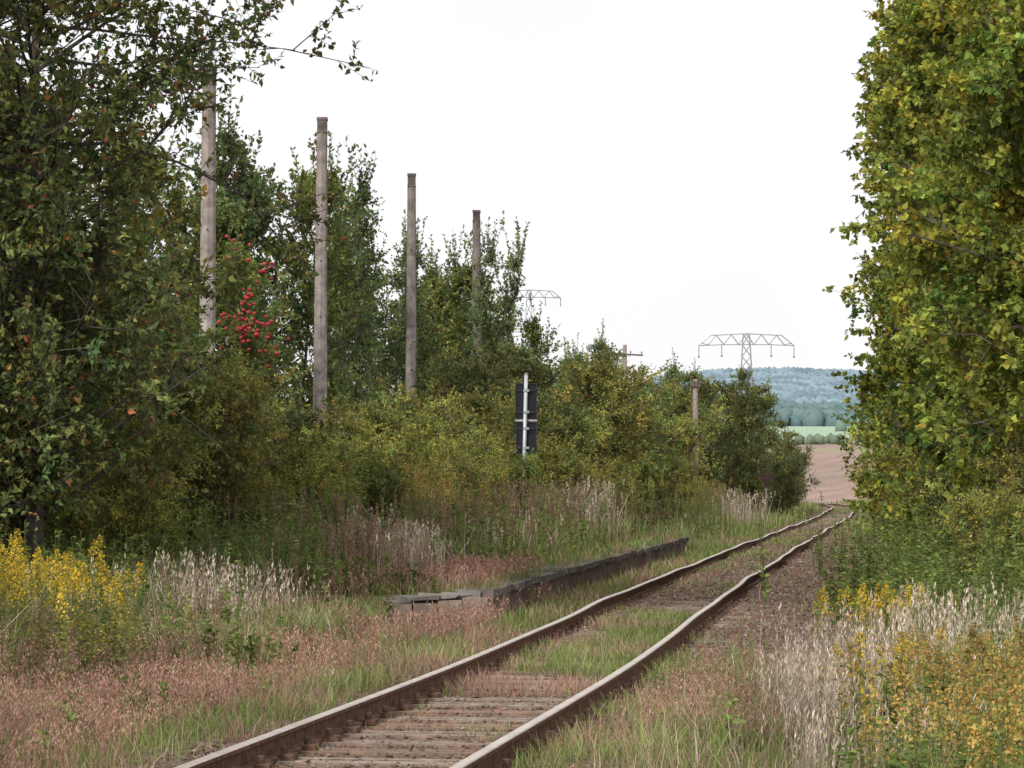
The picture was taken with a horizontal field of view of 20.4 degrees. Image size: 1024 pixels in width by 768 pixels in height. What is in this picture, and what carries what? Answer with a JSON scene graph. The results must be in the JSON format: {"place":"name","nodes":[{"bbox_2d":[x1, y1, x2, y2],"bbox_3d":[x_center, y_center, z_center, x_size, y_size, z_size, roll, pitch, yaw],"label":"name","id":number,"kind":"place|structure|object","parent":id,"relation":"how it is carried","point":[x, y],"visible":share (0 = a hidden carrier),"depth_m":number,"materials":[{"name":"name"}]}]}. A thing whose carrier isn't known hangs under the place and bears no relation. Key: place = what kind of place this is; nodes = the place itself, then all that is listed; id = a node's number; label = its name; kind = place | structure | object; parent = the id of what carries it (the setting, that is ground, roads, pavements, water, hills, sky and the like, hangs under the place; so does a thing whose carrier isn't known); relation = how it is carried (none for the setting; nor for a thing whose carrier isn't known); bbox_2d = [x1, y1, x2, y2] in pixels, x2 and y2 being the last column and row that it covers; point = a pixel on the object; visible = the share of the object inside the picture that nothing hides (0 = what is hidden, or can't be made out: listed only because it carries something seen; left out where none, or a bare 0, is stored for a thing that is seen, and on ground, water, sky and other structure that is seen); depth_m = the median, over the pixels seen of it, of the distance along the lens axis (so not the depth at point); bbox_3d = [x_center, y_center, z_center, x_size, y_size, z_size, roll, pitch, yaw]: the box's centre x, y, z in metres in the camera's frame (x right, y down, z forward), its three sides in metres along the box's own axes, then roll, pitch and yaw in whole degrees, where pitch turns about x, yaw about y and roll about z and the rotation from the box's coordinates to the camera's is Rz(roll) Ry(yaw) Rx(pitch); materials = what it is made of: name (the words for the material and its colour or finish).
{"place":"outdoors","nodes":[
{"label":"outdoors","id":0,"kind":"place"},
{"bbox_2d":[0,0,908,403],"label":"sky","id":1,"kind":"structure","parent":0,"point":[678,171],"materials":[{"name":"white"}]},
{"bbox_2d":[0,389,964,767],"bbox_3d":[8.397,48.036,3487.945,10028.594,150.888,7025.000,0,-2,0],"label":"ground","id":2,"kind":"structure","parent":0,"point":[826,465],"depth_m":29.78,"materials":[{"name":"soil"}]},
{"bbox_2d":[0,300,29,536],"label":"shrub","id":3,"kind":"object","parent":2,"relation":"on","point":[6,448],"visible":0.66,"depth_m":31.03,"materials":[{"name":"green plant"}]},
{"bbox_2d":[0,356,127,566],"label":"shrub","id":4,"kind":"object","parent":2,"relation":"on","point":[53,518],"visible":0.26,"depth_m":32.22,"materials":[{"name":"green plant"}]},
{"bbox_2d":[10,143,168,489],"bbox_3d":[-7.730,-0.396,41.590,5.151,6.946,5.940,1,-2,-15],"label":"shrub","id":5,"kind":"object","parent":2,"relation":"on","point":[90,187],"depth_m":41.17,"materials":[{"name":"green plant"}]},
{"bbox_2d":[2,80,189,552],"bbox_3d":[-7.504,-0.717,36.539,5.532,7.460,6.380,2,-3,-43],"label":"shrub","id":6,"kind":"object","parent":2,"relation":"on","point":[161,236],"visible":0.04,"depth_m":36.16,"materials":[{"name":"green plant"}]},
{"bbox_2d":[0,0,199,389],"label":"birch tree","id":7,"kind":"object","parent":2,"relation":"on","point":[10,13],"visible":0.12,"depth_m":35.26,"materials":[{"name":"green plant"}]},
{"bbox_2d":[0,165,229,560],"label":"shrub","id":8,"kind":"object","parent":2,"relation":"on","point":[175,212],"visible":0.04,"depth_m":36.88,"materials":[{"name":"green plant"}]},
{"bbox_2d":[0,286,234,557],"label":"shrub","id":9,"kind":"object","parent":2,"relation":"on","point":[201,342],"visible":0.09,"depth_m":39.29,"materials":[{"name":"green plant"}]},
{"bbox_2d":[60,396,226,577],"bbox_3d":[-4.519,1.429,34.900,2.087,2.554,2.416,0,-2,-11],"label":"shrub","id":10,"kind":"object","parent":2,"relation":"on","point":[146,517],"visible":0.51,"depth_m":34.69,"materials":[{"name":"green plant"}]},
{"bbox_2d":[65,261,232,551],"bbox_3d":[-6.189,0.524,43.288,4.326,5.075,3.834,1,-2,-24],"label":"shrub","id":11,"kind":"object","parent":2,"relation":"on","point":[211,334],"visible":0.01,"depth_m":44.36,"materials":[{"name":"green plant"}]},
{"bbox_2d":[85,101,242,421],"bbox_3d":[-8.262,-1.425,62.127,4.744,10.028,4.043,1,-2,-32],"label":"tree","id":12,"kind":"object","parent":2,"relation":"on","point":[165,177],"visible":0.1,"depth_m":61.38,"materials":[{"name":"green plant"}]},
{"bbox_2d":[0,0,377,586],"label":"birch tree","id":13,"kind":"object","parent":2,"relation":"on","point":[34,213],"visible":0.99,"depth_m":31.61,"materials":[{"name":"green plant"}]},
{"bbox_2d":[199,68,216,418],"bbox_3d":[-6.236,-1.469,58.081,0.374,10.048,0.379,0,-2,0],"label":"concrete pole","id":14,"kind":"object","parent":2,"relation":"on","point":[208,227],"visible":0.35,"depth_m":58.05,"materials":[{"name":"concrete"}]},
{"bbox_2d":[142,355,309,550],"bbox_3d":[-4.161,1.265,39.763,2.480,3.344,2.860,1,-2,-15],"label":"shrub","id":15,"kind":"object","parent":2,"relation":"on","point":[227,475],"visible":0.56,"depth_m":39.43,"materials":[{"name":"green plant"}]},
{"bbox_2d":[157,78,311,409],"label":"tree","id":16,"kind":"object","parent":2,"relation":"on","point":[260,204],"visible":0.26,"depth_m":69.41,"materials":[{"name":"green plant"}]},
{"bbox_2d":[170,343,306,535],"bbox_3d":[-4.536,1.209,44.175,2.766,3.730,3.190,0,-2,10],"label":"shrub","id":17,"kind":"object","parent":2,"relation":"on","point":[236,375],"visible":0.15,"depth_m":43.60,"materials":[{"name":"green plant"}]},
{"bbox_2d":[178,208,304,481],"bbox_3d":[-6.126,-0.291,62.155,3.519,7.687,4.370,0,-2,10],"label":"apple tree","id":18,"kind":"object","parent":2,"relation":"on","point":[248,324],"visible":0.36,"depth_m":61.71,"materials":[{"name":"green plant"}]},
{"bbox_2d":[221,386,326,521],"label":"shrub","id":19,"kind":"object","parent":2,"relation":"on","point":[279,407],"visible":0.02,"depth_m":56.39,"materials":[{"name":"green plant"}]},
{"bbox_2d":[216,130,382,444],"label":"tree","id":20,"kind":"object","parent":2,"relation":"on","point":[288,259],"visible":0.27,"depth_m":71.32,"materials":[{"name":"green plant"}]},
{"bbox_2d":[238,373,362,513],"bbox_3d":[-3.560,1.474,49.904,2.505,3.468,2.556,1,-2,-26],"label":"shrub","id":21,"kind":"object","parent":2,"relation":"on","point":[294,419],"visible":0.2,"depth_m":49.85,"materials":[{"name":"green plant"}]},
{"bbox_2d":[313,117,327,423],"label":"concrete pole","id":22,"kind":"object","parent":2,"relation":"on","point":[320,353],"visible":0.63,"depth_m":66.02,"materials":[{"name":"concrete"}]},
{"bbox_2d":[251,420,390,535],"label":"shrub","id":23,"kind":"object","parent":2,"relation":"on","point":[328,454],"visible":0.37,"depth_m":44.84,"materials":[{"name":"green plant"}]},
{"bbox_2d":[0,478,676,707],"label":"dried weed stems","id":24,"kind":"object","parent":2,"relation":"on","point":[350,540],"visible":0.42,"depth_m":36.43,"materials":[{"name":"beige plant"}]},
{"bbox_2d":[272,155,404,424],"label":"tree","id":25,"kind":"object","parent":2,"relation":"on","point":[371,257],"visible":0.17,"depth_m":77.78,"materials":[{"name":"green plant"}]},
{"bbox_2d":[309,135,391,435],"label":"tree","id":26,"kind":"object","parent":2,"relation":"on","point":[363,194],"visible":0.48,"depth_m":74.76,"materials":[{"name":"green plant"}]},
{"bbox_2d":[293,390,410,495],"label":"shrub","id":27,"kind":"object","parent":2,"relation":"on","point":[374,416],"visible":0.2,"depth_m":54.00,"materials":[{"name":"green plant"}]},
{"bbox_2d":[299,422,425,510],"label":"shrub","id":28,"kind":"object","parent":2,"relation":"on","point":[367,449],"visible":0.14,"depth_m":48.19,"materials":[{"name":"green plant"}]},
{"bbox_2d":[325,453,421,544],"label":"shrub","id":29,"kind":"object","parent":2,"relation":"on","point":[376,479],"visible":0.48,"depth_m":43.21,"materials":[{"name":"green plant"}]},
{"bbox_2d":[331,384,424,496],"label":"shrub","id":30,"kind":"object","parent":2,"relation":"on","point":[409,405],"visible":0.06,"depth_m":60.41,"materials":[{"name":"green plant"}]},
{"bbox_2d":[361,209,431,406],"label":"tree","id":31,"kind":"object","parent":2,"relation":"on","point":[402,263],"visible":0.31,"depth_m":80.85,"materials":[{"name":"green plant"}]},
{"bbox_2d":[329,262,463,404],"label":"tree","id":32,"kind":"object","parent":2,"relation":"on","point":[423,335],"visible":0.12,"depth_m":83.68,"materials":[{"name":"green plant"}]},
{"bbox_2d":[357,373,445,446],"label":"shrub","id":33,"kind":"object","parent":2,"relation":"on","point":[373,395],"visible":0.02,"depth_m":68.33,"materials":[{"name":"green plant"}]},
{"bbox_2d":[405,173,416,407],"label":"concrete pole","id":34,"kind":"object","parent":2,"relation":"on","point":[411,291],"visible":0.6,"depth_m":78.05,"materials":[{"name":"concrete"}]},
{"bbox_2d":[382,234,471,395],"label":"tree","id":35,"kind":"object","parent":2,"relation":"on","point":[435,271],"visible":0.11,"depth_m":90.38,"materials":[{"name":"green plant"}]},
{"bbox_2d":[376,390,500,480],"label":"shrub","id":36,"kind":"object","parent":2,"relation":"on","point":[427,425],"visible":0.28,"depth_m":58.99,"materials":[{"name":"green plant"}]},
{"bbox_2d":[375,421,503,521],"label":"shrub","id":37,"kind":"object","parent":2,"relation":"on","point":[426,453],"visible":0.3,"depth_m":52.98,"materials":[{"name":"green plant"}]},
{"bbox_2d":[0,547,893,767],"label":"red bent grass","id":38,"kind":"structure","parent":2,"relation":"on","point":[463,567],"depth_m":21.88,"materials":[{"name":"plant"}]},
{"bbox_2d":[383,230,510,423],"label":"tree","id":39,"kind":"object","parent":2,"relation":"on","point":[438,290],"visible":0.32,"depth_m":88.62,"materials":[{"name":"green plant"}]},
{"bbox_2d":[381,374,521,465],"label":"shrub","id":40,"kind":"object","parent":2,"relation":"on","point":[477,402],"visible":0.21,"depth_m":65.33,"materials":[{"name":"green plant"}]},
{"bbox_2d":[417,450,500,540],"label":"shrub","id":41,"kind":"object","parent":2,"relation":"on","point":[476,475],"visible":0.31,"depth_m":48.82,"materials":[{"name":"green plant"}]},
{"bbox_2d":[407,319,522,454],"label":"shrub","id":42,"kind":"object","parent":2,"relation":"on","point":[476,372],"visible":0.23,"depth_m":77.10,"materials":[{"name":"green plant"}]},
{"bbox_2d":[442,224,488,361],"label":"tree","id":43,"kind":"object","parent":2,"relation":"on","point":[454,262],"visible":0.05,"depth_m":91.33,"materials":[{"name":"green plant"}]},
{"bbox_2d":[420,431,529,525],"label":"shrub","id":44,"kind":"object","parent":2,"relation":"on","point":[493,454],"visible":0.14,"depth_m":56.04,"materials":[{"name":"green plant"}]},
{"bbox_2d":[471,210,480,425],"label":"concrete pole","id":45,"kind":"object","parent":2,"relation":"on","point":[476,247],"visible":0.25,"depth_m":88.10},
{"bbox_2d":[446,287,533,413],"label":"tree","id":46,"kind":"object","parent":2,"relation":"on","point":[497,311],"visible":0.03,"depth_m":90.55,"materials":[{"name":"green plant"}]},
{"bbox_2d":[456,210,531,409],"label":"tree","id":47,"kind":"object","parent":2,"relation":"on","point":[508,302],"visible":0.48,"depth_m":86.44,"materials":[{"name":"green plant"}]},
{"bbox_2d":[73,524,915,767],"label":"ballast gravel","id":48,"kind":"structure","parent":2,"relation":"on","point":[796,570],"depth_m":31.83,"materials":[{"name":"gravel"}]},
{"bbox_2d":[0,499,1017,767],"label":"verge grass","id":49,"kind":"structure","parent":2,"relation":"on","point":[634,645],"depth_m":24.78,"materials":[{"name":"plant"}]},
{"bbox_2d":[437,374,580,491],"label":"shrub","id":50,"kind":"object","parent":2,"relation":"on","point":[551,405],"visible":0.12,"depth_m":69.56,"materials":[{"name":"green plant"}]},
{"bbox_2d":[0,468,1023,767],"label":"broadleaf weeds","id":51,"kind":"object","parent":2,"relation":"on","point":[916,566],"visible":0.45,"depth_m":35.37,"materials":[{"name":"green plant"}]},
{"bbox_2d":[0,454,1023,767],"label":"goldenrod","id":52,"kind":"object","parent":2,"relation":"on","point":[1002,684],"visible":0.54,"depth_m":22.27,"materials":[{"name":"yellow plant"}]},
{"bbox_2d":[0,507,1023,767],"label":"tall meadow grass","id":53,"kind":"structure","parent":2,"relation":"on","point":[290,619],"depth_m":26.55,"materials":[{"name":"plant"}]},
{"bbox_2d":[3,474,1023,767],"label":"dry reed grass","id":54,"kind":"structure","parent":2,"relation":"on","point":[819,694],"depth_m":24.39,"materials":[{"name":"plant"}]},
{"bbox_2d":[480,448,548,527],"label":"shrub","id":55,"kind":"object","parent":2,"relation":"on","point":[529,464],"visible":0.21,"depth_m":57.12,"materials":[{"name":"green plant"}]},
{"bbox_2d":[174,502,860,767],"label":"railway track","id":56,"kind":"structure","parent":2,"relation":"on","point":[287,744],"depth_m":20.52,"materials":[{"name":"metal"}]},
{"bbox_2d":[464,289,573,439],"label":"tree","id":57,"kind":"object","parent":2,"relation":"on","point":[535,337],"visible":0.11,"depth_m":92.64,"materials":[{"name":"green plant"}]},
{"bbox_2d":[481,338,556,439],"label":"tree","id":58,"kind":"object","parent":2,"relation":"on","point":[529,366],"visible":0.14,"depth_m":83.40,"materials":[{"name":"green plant"}]},
{"bbox_2d":[515,373,536,495],"bbox_3d":[0.300,1.654,59.985,0.460,3.781,0.115,0,-2,0],"label":"railway sign","id":59,"kind":"object","parent":2,"relation":"on","point":[526,408],"visible":0.91,"depth_m":60.05,"materials":[{"name":"metal"}]},
{"bbox_2d":[497,290,560,359],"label":"electricity pylon","id":60,"kind":"object","parent":2,"relation":"on","point":[526,297],"visible":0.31,"depth_m":590.48,"materials":[{"name":"metal"}]},
{"bbox_2d":[381,537,689,628],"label":"station platform","id":61,"kind":"structure","parent":2,"relation":"on","point":[583,573],"depth_m":39.25,"materials":[{"name":"concrete"}]},
{"bbox_2d":[509,429,590,505],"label":"shrub","id":62,"kind":"object","parent":2,"relation":"on","point":[545,462],"visible":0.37,"depth_m":66.62,"materials":[{"name":"green plant"}]},
{"bbox_2d":[498,381,603,486],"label":"shrub","id":63,"kind":"object","parent":2,"relation":"on","point":[563,411],"visible":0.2,"depth_m":75.51,"materials":[{"name":"green plant"}]},
{"bbox_2d":[518,433,604,514],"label":"shrub","id":64,"kind":"object","parent":2,"relation":"on","point":[586,471],"visible":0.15,"depth_m":71.88,"materials":[{"name":"green plant"}]},
{"bbox_2d":[533,346,601,408],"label":"tree","id":65,"kind":"object","parent":2,"relation":"on","point":[574,364],"visible":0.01,"depth_m":99.55,"materials":[{"name":"green plant"}]},
{"bbox_2d":[513,390,638,504],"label":"shrub","id":66,"kind":"object","parent":2,"relation":"on","point":[603,434],"visible":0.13,"depth_m":82.89,"materials":[{"name":"green plant"}]},
{"bbox_2d":[553,336,634,401],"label":"tree","id":67,"kind":"object","parent":2,"relation":"on","point":[569,353],"visible":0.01,"depth_m":114.60,"materials":[{"name":"green plant"}]},
{"bbox_2d":[585,318,628,380],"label":"tree","id":68,"kind":"object","parent":2,"relation":"on","point":[597,346],"visible":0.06,"depth_m":172.49,"materials":[{"name":"green plant"}]},
{"bbox_2d":[543,340,679,495],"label":"shrub","id":69,"kind":"object","parent":2,"relation":"on","point":[592,385],"visible":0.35,"depth_m":85.35,"materials":[{"name":"green plant"}]},
{"bbox_2d":[562,360,677,466],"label":"shrub","id":70,"kind":"object","parent":2,"relation":"on","point":[643,391],"visible":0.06,"depth_m":110.83,"materials":[{"name":"green plant"}]},
{"bbox_2d":[581,392,676,506],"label":"shrub","id":71,"kind":"object","parent":2,"relation":"on","point":[635,455],"visible":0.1,"depth_m":96.96,"materials":[{"name":"green plant"}]},
{"bbox_2d":[611,449,683,529],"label":"shrub","id":72,"kind":"object","parent":2,"relation":"on","point":[641,475],"visible":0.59,"depth_m":76.75,"materials":[{"name":"green plant"}]},
{"bbox_2d":[620,384,697,494],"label":"shrub","id":73,"kind":"object","parent":2,"relation":"on","point":[666,438],"visible":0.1,"depth_m":103.29,"materials":[{"name":"green plant"}]},
{"bbox_2d":[623,450,697,527],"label":"shrub","id":74,"kind":"object","parent":2,"relation":"on","point":[678,465],"visible":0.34,"depth_m":87.96,"materials":[{"name":"green plant"}]},
{"bbox_2d":[648,348,685,396],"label":"tree","id":75,"kind":"object","parent":2,"relation":"on","point":[673,371],"visible":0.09,"depth_m":164.70,"materials":[{"name":"green plant"}]},
{"bbox_2d":[629,379,724,505],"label":"shrub","id":76,"kind":"object","parent":2,"relation":"on","point":[666,402],"visible":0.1,"depth_m":116.91,"materials":[{"name":"green plant"}]},
{"bbox_2d":[630,361,733,501],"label":"tree","id":77,"kind":"object","parent":2,"relation":"on","point":[683,399],"visible":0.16,"depth_m":126.95,"materials":[{"name":"green plant"}]},
{"bbox_2d":[644,402,732,504],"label":"shrub","id":78,"kind":"object","parent":2,"relation":"on","point":[685,427],"visible":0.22,"depth_m":109.61,"materials":[{"name":"green plant"}]},
{"bbox_2d":[690,379,700,502],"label":"telegraph pole","id":79,"kind":"object","parent":2,"relation":"on","point":[695,385],"visible":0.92,"depth_m":111.94,"materials":[{"name":"grey wood"}]},
{"bbox_2d":[665,368,758,506],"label":"tree","id":80,"kind":"object","parent":2,"relation":"on","point":[706,394],"visible":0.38,"depth_m":127.67,"materials":[{"name":"green plant"}]},
{"bbox_2d":[703,365,778,511],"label":"tree","id":81,"kind":"object","parent":2,"relation":"on","point":[738,428],"visible":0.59,"depth_m":131.84,"materials":[{"name":"green plant"}]},
{"bbox_2d":[712,380,779,507],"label":"tree","id":82,"kind":"object","parent":2,"relation":"on","point":[760,427],"visible":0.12,"depth_m":140.25,"materials":[{"name":"green plant"}]},
{"bbox_2d":[719,441,773,513],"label":"shrub","id":83,"kind":"object","parent":2,"relation":"on","point":[753,489],"visible":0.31,"depth_m":133.44,"materials":[{"name":"green plant"}]},
{"bbox_2d":[698,333,794,441],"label":"electricity pylon","id":84,"kind":"object","parent":2,"relation":"on","point":[749,344],"visible":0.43,"depth_m":399.95,"materials":[{"name":"metal"}]},
{"bbox_2d":[730,377,784,511],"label":"tree","id":85,"kind":"object","parent":2,"relation":"on","point":[767,396],"visible":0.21,"depth_m":143.13,"materials":[{"name":"green plant"}]},
{"bbox_2d":[758,474,774,519],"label":"triangular sign","id":86,"kind":"object","parent":2,"relation":"on","point":[766,479],"visible":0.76,"depth_m":117.88,"materials":[{"name":"metal"}]},
{"bbox_2d":[653,366,899,425],"bbox_3d":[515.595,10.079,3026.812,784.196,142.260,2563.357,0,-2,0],"label":"distant forest","id":87,"kind":"object","parent":2,"relation":"on","point":[806,396],"visible":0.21,"depth_m":3377.85,"materials":[{"name":"green plant"}]},
{"bbox_2d":[759,417,803,510],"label":"tree","id":88,"kind":"object","parent":2,"relation":"on","point":[788,436],"visible":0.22,"depth_m":149.89,"materials":[{"name":"green plant"}]},
{"bbox_2d":[757,440,809,517],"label":"shrub","id":89,"kind":"object","parent":2,"relation":"on","point":[789,488],"visible":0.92,"depth_m":137.40,"materials":[{"name":"green plant"}]},
{"bbox_2d":[768,438,824,510],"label":"shrub","id":90,"kind":"object","parent":2,"relation":"on","point":[805,462],"visible":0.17,"depth_m":157.80,"materials":[{"name":"green plant"}]},
{"bbox_2d":[795,418,868,444],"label":"field hedge","id":91,"kind":"object","parent":2,"relation":"on","point":[818,438],"visible":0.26,"depth_m":612.95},
{"bbox_2d":[831,54,923,497],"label":"maple tree","id":92,"kind":"object","parent":2,"relation":"on","point":[864,256],"depth_m":72.22,"materials":[{"name":"green plant"}]},
{"bbox_2d":[822,1,937,528],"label":"maple tree","id":93,"kind":"object","parent":2,"relation":"on","point":[865,287],"visible":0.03,"depth_m":63.46,"materials":[{"name":"green plant"}]},
{"bbox_2d":[830,0,966,540],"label":"maple tree","id":94,"kind":"object","parent":2,"relation":"on","point":[884,115],"visible":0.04,"depth_m":54.95,"materials":[{"name":"green plant"}]},
{"bbox_2d":[843,422,958,562],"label":"shrub","id":95,"kind":"object","parent":2,"relation":"on","point":[901,465],"visible":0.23,"depth_m":49.03,"materials":[{"name":"green plant"}]},
{"bbox_2d":[870,404,950,531],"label":"shrub","id":96,"kind":"object","parent":2,"relation":"on","point":[900,438],"depth_m":54.13,"materials":[{"name":"green plant"}]},
{"bbox_2d":[830,0,1023,512],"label":"maple tree","id":97,"kind":"object","parent":2,"relation":"on","point":[993,75],"visible":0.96,"depth_m":39.94,"materials":[{"name":"green plant"}]},
{"bbox_2d":[841,0,1023,547],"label":"maple tree","id":98,"kind":"object","parent":2,"relation":"on","point":[909,69],"visible":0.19,"depth_m":47.12,"materials":[{"name":"green plant"}]},
{"bbox_2d":[896,430,1017,579],"bbox_3d":[7.068,2.005,43.099,2.266,2.658,2.008,1,-2,-20],"label":"shrub","id":99,"kind":"object","parent":2,"relation":"on","point":[932,496],"visible":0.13,"depth_m":43.19,"materials":[{"name":"green plant"}]},
{"bbox_2d":[920,475,1023,596],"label":"shrub","id":100,"kind":"object","parent":2,"relation":"on","point":[1007,514],"visible":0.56,"depth_m":36.80,"materials":[{"name":"green plant"}]},
{"bbox_2d":[922,388,1023,551],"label":"shrub","id":101,"kind":"object","parent":2,"relation":"on","point":[942,444],"visible":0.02,"depth_m":45.58,"materials":[{"name":"green plant"}]},
{"bbox_2d":[949,432,1023,554],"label":"shrub","id":102,"kind":"object","parent":2,"relation":"on","point":[1015,467],"visible":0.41,"depth_m":38.73,"materials":[{"name":"green plant"}]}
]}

